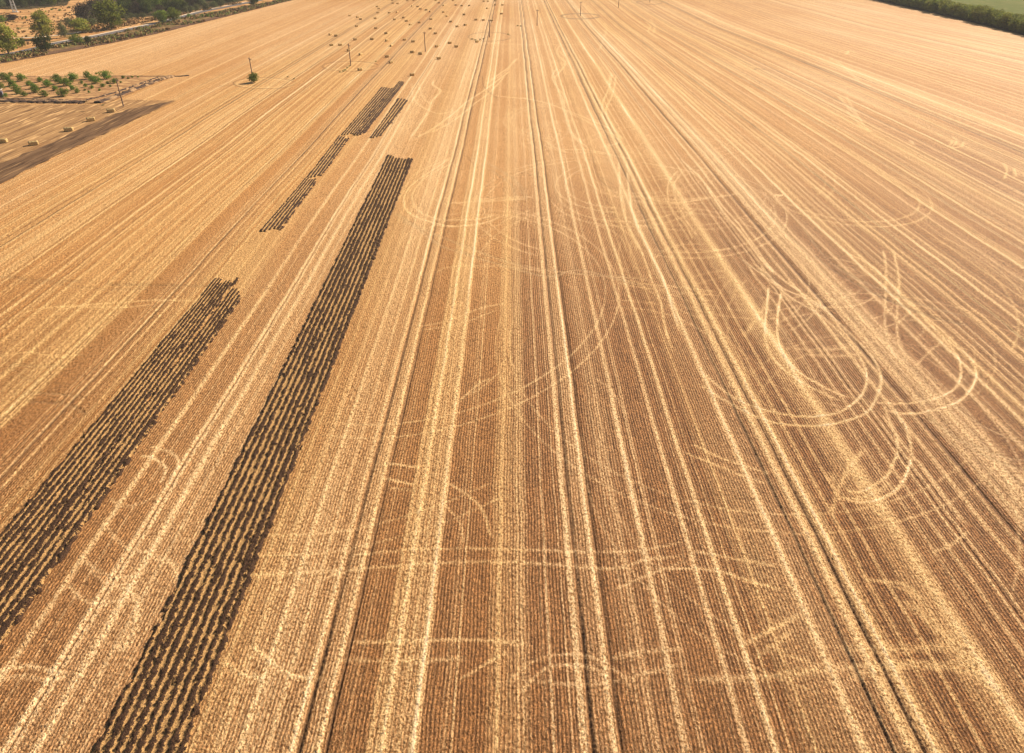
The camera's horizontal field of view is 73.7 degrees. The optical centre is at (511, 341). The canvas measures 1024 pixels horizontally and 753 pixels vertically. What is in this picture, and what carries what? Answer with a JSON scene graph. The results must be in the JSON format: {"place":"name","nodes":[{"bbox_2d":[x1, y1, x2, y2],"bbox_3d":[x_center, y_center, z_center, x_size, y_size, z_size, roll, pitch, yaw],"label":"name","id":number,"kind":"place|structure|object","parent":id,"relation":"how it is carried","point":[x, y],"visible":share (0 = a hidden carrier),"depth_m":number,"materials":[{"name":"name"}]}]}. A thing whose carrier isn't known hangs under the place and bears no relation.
{"place":"outdoors","nodes":[
{"label":"outdoors","id":0,"kind":"place"},
{"bbox_2d":[0,0,69,9],"bbox_3d":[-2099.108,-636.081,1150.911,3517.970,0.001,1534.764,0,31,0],"label":"wood floor","id":1,"kind":"structure","parent":0,"point":[39,5],"depth_m":513.31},
{"bbox_2d":[15,0,28,6],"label":"tree","id":2,"kind":"object","parent":1,"relation":"on","point":[19,2],"visible":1,"depth_m":504.83,"materials":[{"name":"green plant"}]},
{"bbox_2d":[26,0,35,5],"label":"tree","id":3,"kind":"object","parent":1,"relation":"on","point":[31,2],"visible":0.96,"depth_m":518.20,"materials":[{"name":"green plant"}]},
{"bbox_2d":[35,0,45,4],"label":"tree","id":4,"kind":"object","parent":1,"relation":"on","point":[40,2],"visible":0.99,"depth_m":521.58,"materials":[{"name":"green plant"}]},
{"bbox_2d":[45,0,56,4],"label":"tree","id":5,"kind":"object","parent":1,"relation":"on","point":[51,2],"visible":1,"depth_m":520.73,"materials":[{"name":"green plant"}]},
{"bbox_2d":[18,3,85,14],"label":"dirt track","id":6,"kind":"structure","parent":0,"point":[45,9],"depth_m":494.45,"materials":[{"name":"brown soil"}]},
{"bbox_2d":[0,76,166,102],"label":"orchard ground","id":7,"kind":"structure","parent":0,"point":[94,91],"depth_m":249.46,"materials":[{"name":"soil"}]},
{"bbox_2d":[0,72,9,78],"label":"fruit bush","id":8,"kind":"object","parent":7,"relation":"on","point":[3,74],"visible":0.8,"depth_m":264.17,"materials":[{"name":"green plant"}]},
{"bbox_2d":[4,79,15,85],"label":"fruit bush","id":9,"kind":"object","parent":7,"relation":"on","point":[12,82],"visible":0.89,"depth_m":252.39,"materials":[{"name":"green plant"}]},
{"bbox_2d":[9,83,20,89],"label":"fruit bush","id":10,"kind":"object","parent":7,"relation":"on","point":[14,86],"visible":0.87,"depth_m":245.97,"materials":[{"name":"green plant"}]},
{"bbox_2d":[15,73,27,81],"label":"fruit bush","id":11,"kind":"object","parent":7,"relation":"on","point":[21,76],"visible":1,"depth_m":260.66,"materials":[{"name":"green plant"}]},
{"bbox_2d":[0,98,68,99],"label":"earth bank","id":12,"kind":"structure","parent":7,"relation":"on","point":[34,98],"depth_m":233.49,"materials":[{"name":"soil"}]},
{"bbox_2d":[28,84,41,92],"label":"fruit bush","id":13,"kind":"object","parent":7,"relation":"on","point":[35,89],"visible":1,"depth_m":242.70,"materials":[{"name":"green plant"}]},
{"bbox_2d":[38,90,49,96],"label":"fruit bush","id":14,"kind":"object","parent":7,"relation":"on","point":[42,92],"visible":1,"depth_m":236.41,"materials":[{"name":"green plant"}]},
{"bbox_2d":[0,99,88,103],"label":"earth bank","id":15,"kind":"structure","parent":7,"relation":"on","point":[56,101],"depth_m":229.47,"materials":[{"name":"soil"}]},
{"bbox_2d":[41,78,51,86],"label":"fruit bush","id":16,"kind":"object","parent":7,"relation":"on","point":[46,82],"visible":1,"depth_m":250.87,"materials":[{"name":"green plant"}]},
{"bbox_2d":[49,73,59,80],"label":"fruit bush","id":17,"kind":"object","parent":7,"relation":"on","point":[55,76],"visible":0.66,"depth_m":261.89,"materials":[{"name":"green plant"}]},
{"bbox_2d":[53,76,62,83],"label":"fruit bush","id":18,"kind":"object","parent":7,"relation":"on","point":[56,79],"visible":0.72,"depth_m":256.14,"materials":[{"name":"green plant"}]},
{"bbox_2d":[55,88,69,96],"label":"fruit bush","id":19,"kind":"object","parent":7,"relation":"on","point":[63,91],"visible":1,"depth_m":236.94,"materials":[{"name":"green plant"}]},
{"bbox_2d":[58,77,72,85],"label":"fruit bush","id":20,"kind":"object","parent":7,"relation":"on","point":[66,82],"visible":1,"depth_m":252.62,"materials":[{"name":"green plant"}]},
{"bbox_2d":[63,72,78,80],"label":"fruit bush","id":21,"kind":"object","parent":7,"relation":"on","point":[71,77],"visible":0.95,"depth_m":260.41,"materials":[{"name":"green plant"}]},
{"bbox_2d":[83,71,93,78],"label":"fruit bush","id":22,"kind":"object","parent":7,"relation":"on","point":[87,76],"visible":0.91,"depth_m":264.25,"materials":[{"name":"green plant"}]},
{"bbox_2d":[89,76,102,83],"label":"fruit bush","id":23,"kind":"object","parent":7,"relation":"on","point":[95,79],"visible":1,"depth_m":256.67,"materials":[{"name":"green plant"}]},
{"bbox_2d":[98,70,113,78],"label":"fruit bush","id":24,"kind":"object","parent":7,"relation":"on","point":[105,73],"visible":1,"depth_m":264.28,"materials":[{"name":"green plant"}]},
{"bbox_2d":[86,77,158,99],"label":"earth bank","id":25,"kind":"structure","parent":7,"relation":"on","point":[106,94],"depth_m":247.99,"materials":[{"name":"soil"}]},
{"bbox_2d":[94,75,174,102],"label":"earth bank","id":26,"kind":"structure","parent":7,"relation":"on","point":[136,88],"depth_m":248.69,"materials":[{"name":"soil"}]},
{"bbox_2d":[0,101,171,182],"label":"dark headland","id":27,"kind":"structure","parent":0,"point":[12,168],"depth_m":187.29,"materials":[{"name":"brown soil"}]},
{"bbox_2d":[0,100,175,183],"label":"bare soil","id":28,"kind":"structure","parent":0,"point":[21,126],"depth_m":207.92,"materials":[{"name":"brown soil"}]},
{"bbox_2d":[0,138,7,142],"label":"straw bale","id":29,"kind":"object","parent":28,"relation":"on","point":[3,140],"visible":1,"depth_m":185.85},
{"bbox_2d":[28,140,38,145],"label":"straw bale","id":30,"kind":"object","parent":28,"relation":"on","point":[32,143],"visible":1,"depth_m":183.67},
{"bbox_2d":[63,127,73,131],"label":"straw bale","id":31,"kind":"object","parent":28,"relation":"on","point":[66,129],"visible":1,"depth_m":196.43},
{"bbox_2d":[86,117,95,121],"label":"straw bale","id":32,"kind":"object","parent":28,"relation":"on","point":[88,119],"visible":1,"depth_m":206.83},
{"bbox_2d":[106,108,115,112],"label":"straw bale","id":33,"kind":"object","parent":28,"relation":"on","point":[110,110],"visible":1,"depth_m":216.71},
{"bbox_2d":[115,79,123,105],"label":"power pole","id":34,"kind":"object","parent":28,"relation":"on","point":[119,92],"visible":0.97,"depth_m":222.34,"materials":[{"name":"brown wood"}]},
{"bbox_2d":[0,0,260,55],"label":"road","id":35,"kind":"structure","parent":0,"point":[28,49],"depth_m":395.57,"materials":[{"name":"grey asphalt"}]},
{"bbox_2d":[0,0,272,61],"bbox_3d":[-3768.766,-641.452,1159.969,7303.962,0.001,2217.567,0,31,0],"label":"scrubland","id":36,"kind":"structure","parent":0,"point":[51,13],"depth_m":426.07,"materials":[{"name":"beige plant"}]},
{"bbox_2d":[0,22,20,53],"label":"tree","id":37,"kind":"object","parent":36,"relation":"on","point":[6,43],"visible":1,"depth_m":314.46,"materials":[{"name":"green plant"}]},
{"bbox_2d":[4,14,18,19],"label":"bush","id":38,"kind":"object","parent":36,"relation":"on","point":[11,16],"visible":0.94,"depth_m":434.42,"materials":[{"name":"green plant"}]},
{"bbox_2d":[9,0,18,12],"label":"pylon","id":39,"kind":"object","parent":36,"relation":"on","point":[13,11],"visible":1,"depth_m":476.65,"materials":[{"name":"metal"}]},
{"bbox_2d":[15,38,25,46],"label":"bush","id":40,"kind":"object","parent":36,"relation":"on","point":[20,41],"visible":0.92,"depth_m":336.11,"materials":[{"name":"green plant"}]},
{"bbox_2d":[30,8,57,36],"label":"tree","id":41,"kind":"object","parent":36,"relation":"on","point":[42,25],"visible":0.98,"depth_m":357.87,"materials":[{"name":"green plant"}]},
{"bbox_2d":[57,21,67,37],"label":"tree","id":42,"kind":"object","parent":36,"relation":"on","point":[62,29],"visible":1,"depth_m":364.40,"materials":[{"name":"green plant"}]},
{"bbox_2d":[62,17,72,27],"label":"bush","id":43,"kind":"object","parent":36,"relation":"on","point":[67,19],"visible":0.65,"depth_m":399.20,"materials":[{"name":"green plant"}]},
{"bbox_2d":[68,18,90,32],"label":"tree","id":44,"kind":"object","parent":36,"relation":"on","point":[77,24],"visible":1,"depth_m":379.68,"materials":[{"name":"green plant"}]},
{"bbox_2d":[86,18,98,25],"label":"bush","id":45,"kind":"object","parent":36,"relation":"on","point":[91,22],"visible":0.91,"depth_m":409.75,"materials":[{"name":"green plant"}]},
{"bbox_2d":[88,0,126,28],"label":"tree","id":46,"kind":"object","parent":36,"relation":"on","point":[104,15],"visible":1,"depth_m":391.43,"materials":[{"name":"green plant"}]},
{"bbox_2d":[0,0,249,45],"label":"dry grass clumps","id":47,"kind":"object","parent":36,"relation":"on","point":[129,22],"visible":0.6,"depth_m":425.25,"materials":[{"name":"plant"}]},
{"bbox_2d":[208,1,218,7],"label":"bush","id":48,"kind":"object","parent":36,"relation":"on","point":[213,3],"visible":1,"depth_m":504.48,"materials":[{"name":"green plant"}]},
{"bbox_2d":[0,0,290,62],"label":"verge","id":49,"kind":"structure","parent":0,"point":[164,26],"depth_m":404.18,"materials":[{"name":"plant"}]},
{"bbox_2d":[30,33,54,50],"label":"bush","id":50,"kind":"object","parent":49,"relation":"on","point":[44,44],"visible":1,"depth_m":323.07,"materials":[{"name":"green plant"}]},
{"bbox_2d":[68,34,83,42],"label":"bush","id":51,"kind":"object","parent":49,"relation":"on","point":[74,38],"visible":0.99,"depth_m":344.58,"materials":[{"name":"green plant"}]},
{"bbox_2d":[83,35,90,42],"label":"bush","id":52,"kind":"object","parent":49,"relation":"on","point":[85,38],"visible":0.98,"depth_m":345.45,"materials":[{"name":"green plant"}]},
{"bbox_2d":[0,0,289,62],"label":"ditch","id":53,"kind":"object","parent":49,"relation":"on","point":[155,32],"visible":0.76,"depth_m":366.67,"materials":[{"name":"soil"}]},
{"bbox_2d":[152,10,171,21],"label":"tree","id":54,"kind":"object","parent":49,"relation":"on","point":[162,15],"visible":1,"depth_m":422.66,"materials":[{"name":"green plant"}]},
{"bbox_2d":[166,7,181,20],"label":"tree","id":55,"kind":"object","parent":49,"relation":"on","point":[173,13],"visible":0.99,"depth_m":427.84,"materials":[{"name":"green plant"}]},
{"bbox_2d":[52,2,243,42],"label":"gravel shoulder","id":56,"kind":"object","parent":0,"point":[145,24],"visible":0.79,"depth_m":407.83},
{"bbox_2d":[76,0,243,22],"bbox_3d":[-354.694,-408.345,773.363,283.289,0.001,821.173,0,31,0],"label":"wood floor","id":57,"kind":"structure","parent":0,"point":[154,10],"depth_m":494.06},
{"bbox_2d":[71,2,92,18],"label":"tree","id":58,"kind":"object","parent":57,"relation":"on","point":[81,8],"visible":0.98,"depth_m":436.22,"materials":[{"name":"green plant"}]},
{"bbox_2d":[83,0,103,11],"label":"tree","id":59,"kind":"object","parent":57,"relation":"on","point":[89,2],"visible":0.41,"depth_m":468.46,"materials":[{"name":"green plant"}]},
{"bbox_2d":[115,1,128,13],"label":"tree","id":60,"kind":"object","parent":57,"relation":"on","point":[122,3],"visible":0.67,"depth_m":463.71,"materials":[{"name":"green plant"}]},
{"bbox_2d":[128,2,141,14],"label":"tree","id":61,"kind":"object","parent":57,"relation":"on","point":[135,6],"visible":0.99,"depth_m":459.70,"materials":[{"name":"green plant"}]},
{"bbox_2d":[139,1,151,13],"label":"tree","id":62,"kind":"object","parent":57,"relation":"on","point":[144,9],"visible":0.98,"depth_m":462.23,"materials":[{"name":"green plant"}]},
{"bbox_2d":[142,0,154,11],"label":"tree","id":63,"kind":"object","parent":57,"relation":"on","point":[150,6],"visible":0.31,"depth_m":471.44,"materials":[{"name":"green plant"}]},
{"bbox_2d":[152,0,164,8],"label":"tree","id":64,"kind":"object","parent":57,"relation":"on","point":[155,2],"visible":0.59,"depth_m":495.62,"materials":[{"name":"green plant"}]},
{"bbox_2d":[155,3,164,10],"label":"tree","id":65,"kind":"object","parent":57,"relation":"on","point":[160,7],"visible":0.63,"depth_m":466.30,"materials":[{"name":"green plant"}]},
{"bbox_2d":[160,0,174,9],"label":"tree","id":66,"kind":"object","parent":57,"relation":"on","point":[166,3],"visible":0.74,"depth_m":488.50,"materials":[{"name":"green plant"}]},
{"bbox_2d":[169,0,181,10],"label":"tree","id":67,"kind":"object","parent":57,"relation":"on","point":[176,6],"visible":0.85,"depth_m":480.25,"materials":[{"name":"green plant"}]},
{"bbox_2d":[177,0,187,8],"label":"tree","id":68,"kind":"object","parent":57,"relation":"on","point":[183,4],"visible":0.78,"depth_m":484.75,"materials":[{"name":"green plant"}]},
{"bbox_2d":[185,0,198,5],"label":"tree","id":69,"kind":"object","parent":57,"relation":"on","point":[191,2],"visible":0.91,"depth_m":514.85,"materials":[{"name":"green plant"}]},
{"bbox_2d":[0,0,1023,752],"bbox_3d":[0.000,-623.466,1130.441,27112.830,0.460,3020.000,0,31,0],"label":"stubble field","id":70,"kind":"structure","parent":0,"point":[672,398],"depth_m":89.36,"materials":[{"name":"beige plant"}]},
{"bbox_2d":[0,277,238,598],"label":"ploughed strip","id":71,"kind":"object","parent":70,"relation":"on","point":[23,535],"visible":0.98,"depth_m":76.48,"materials":[{"name":"soil"}]},
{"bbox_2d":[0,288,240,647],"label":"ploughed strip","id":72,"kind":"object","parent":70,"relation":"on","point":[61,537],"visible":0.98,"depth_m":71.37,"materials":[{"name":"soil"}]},
{"bbox_2d":[216,0,224,5],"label":"bush","id":73,"kind":"object","parent":70,"relation":"on","point":[221,2],"visible":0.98,"depth_m":511.84,"materials":[{"name":"green plant"}]},
{"bbox_2d":[92,155,412,752],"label":"ploughed strip","id":74,"kind":"object","parent":70,"relation":"on","point":[163,695],"visible":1,"depth_m":66.27,"materials":[{"name":"soil"}]},
{"bbox_2d":[247,72,258,81],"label":"bush","id":75,"kind":"object","parent":70,"relation":"on","point":[252,78],"visible":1,"depth_m":258.56,"materials":[{"name":"green plant"}]},
{"bbox_2d":[260,176,316,231],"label":"ploughed strip","id":76,"kind":"object","parent":70,"relation":"on","point":[281,216],"visible":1,"depth_m":143.19,"materials":[{"name":"soil"}]},
{"bbox_2d":[307,135,348,177],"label":"ploughed strip","id":77,"kind":"object","parent":70,"relation":"on","point":[327,158],"visible":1,"depth_m":173.99,"materials":[{"name":"soil"}]},
{"bbox_2d":[342,87,394,134],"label":"ploughed strip","id":78,"kind":"object","parent":70,"relation":"on","point":[362,117],"visible":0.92,"depth_m":218.17,"materials":[{"name":"soil"}]},
{"bbox_2d":[354,81,403,134],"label":"ploughed strip","id":79,"kind":"object","parent":70,"relation":"on","point":[377,111],"visible":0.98,"depth_m":218.99,"materials":[{"name":"soil"}]},
{"bbox_2d":[370,98,407,137],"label":"ploughed strip","id":80,"kind":"object","parent":70,"relation":"on","point":[397,107],"visible":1,"depth_m":211.45,"materials":[{"name":"soil"}]},
{"bbox_2d":[878,0,1023,34],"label":"hedge","id":81,"kind":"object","parent":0,"point":[985,24],"depth_m":439.76,"materials":[{"name":"green plant"}]},
{"bbox_2d":[910,0,918,7],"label":"tree","id":82,"kind":"object","parent":81,"relation":"on","point":[913,3],"visible":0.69,"depth_m":504.98,"materials":[{"name":"green plant"}]},
{"bbox_2d":[916,0,924,7],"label":"tree","id":83,"kind":"object","parent":81,"relation":"on","point":[919,2],"visible":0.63,"depth_m":497.15,"materials":[{"name":"green plant"}]},
{"bbox_2d":[928,0,941,11],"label":"tree","id":84,"kind":"object","parent":81,"relation":"on","point":[934,4],"visible":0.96,"depth_m":477.57,"materials":[{"name":"green plant"}]},
{"bbox_2d":[939,2,951,14],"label":"tree","id":85,"kind":"object","parent":81,"relation":"on","point":[942,9],"visible":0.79,"depth_m":464.30,"materials":[{"name":"green plant"}]},
{"bbox_2d":[946,3,960,15],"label":"tree","id":86,"kind":"object","parent":81,"relation":"on","point":[949,11],"visible":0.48,"depth_m":457.97,"materials":[{"name":"green plant"}]},
{"bbox_2d":[949,2,966,15],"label":"tree","id":87,"kind":"object","parent":81,"relation":"on","point":[955,7],"visible":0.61,"depth_m":452.07,"materials":[{"name":"green plant"}]},
{"bbox_2d":[954,5,968,15],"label":"tree","id":88,"kind":"object","parent":81,"relation":"on","point":[961,8],"visible":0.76,"depth_m":446.05,"materials":[{"name":"green plant"}]},
{"bbox_2d":[958,8,967,17],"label":"tree","id":89,"kind":"object","parent":81,"relation":"on","point":[961,13],"visible":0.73,"depth_m":443.00,"materials":[{"name":"green plant"}]},
{"bbox_2d":[963,8,972,18],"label":"tree","id":90,"kind":"object","parent":81,"relation":"on","point":[967,13],"visible":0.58,"depth_m":439.72,"materials":[{"name":"green plant"}]},
{"bbox_2d":[971,5,988,20],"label":"tree","id":91,"kind":"object","parent":81,"relation":"on","point":[977,8],"visible":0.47,"depth_m":428.33,"materials":[{"name":"green plant"}]},
{"bbox_2d":[972,7,988,21],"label":"tree","id":92,"kind":"object","parent":81,"relation":"on","point":[978,14],"visible":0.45,"depth_m":425.83,"materials":[{"name":"green plant"}]},
{"bbox_2d":[975,8,988,20],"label":"tree","id":93,"kind":"object","parent":81,"relation":"on","point":[981,13],"visible":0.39,"depth_m":422.51,"materials":[{"name":"green plant"}]},
{"bbox_2d":[980,7,995,23],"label":"tree","id":94,"kind":"object","parent":81,"relation":"on","point":[986,12],"visible":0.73,"depth_m":416.76,"materials":[{"name":"green plant"}]},
{"bbox_2d":[987,11,1003,24],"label":"tree","id":95,"kind":"object","parent":81,"relation":"on","point":[993,14],"visible":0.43,"depth_m":411.26,"materials":[{"name":"green plant"}]},
{"bbox_2d":[991,13,1004,25],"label":"tree","id":96,"kind":"object","parent":81,"relation":"on","point":[999,14],"visible":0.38,"depth_m":407.41,"materials":[{"name":"green plant"}]},
{"bbox_2d":[992,15,1005,26],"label":"tree","id":97,"kind":"object","parent":81,"relation":"on","point":[996,23],"visible":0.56,"depth_m":404.44,"materials":[{"name":"green plant"}]},
{"bbox_2d":[997,12,1014,27],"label":"tree","id":98,"kind":"object","parent":81,"relation":"on","point":[1005,16],"visible":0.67,"depth_m":398.78,"materials":[{"name":"green plant"}]},
{"bbox_2d":[1004,15,1017,28],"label":"tree","id":99,"kind":"object","parent":81,"relation":"on","point":[1012,17],"visible":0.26,"depth_m":395.70,"materials":[{"name":"green plant"}]},
{"bbox_2d":[1007,17,1022,30],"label":"tree","id":100,"kind":"object","parent":81,"relation":"on","point":[1012,24],"visible":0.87,"depth_m":390.29,"materials":[{"name":"green plant"}]},
{"bbox_2d":[1016,20,1023,32],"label":"tree","id":101,"kind":"object","parent":81,"relation":"on","point":[1022,27],"visible":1,"depth_m":381.25,"materials":[{"name":"green plant"}]},
{"bbox_2d":[918,0,1023,15],"bbox_3d":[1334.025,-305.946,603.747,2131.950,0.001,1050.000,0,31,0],"label":"crop field","id":102,"kind":"structure","parent":0,"point":[1014,6],"depth_m":527.56,"materials":[{"name":"green plant"}]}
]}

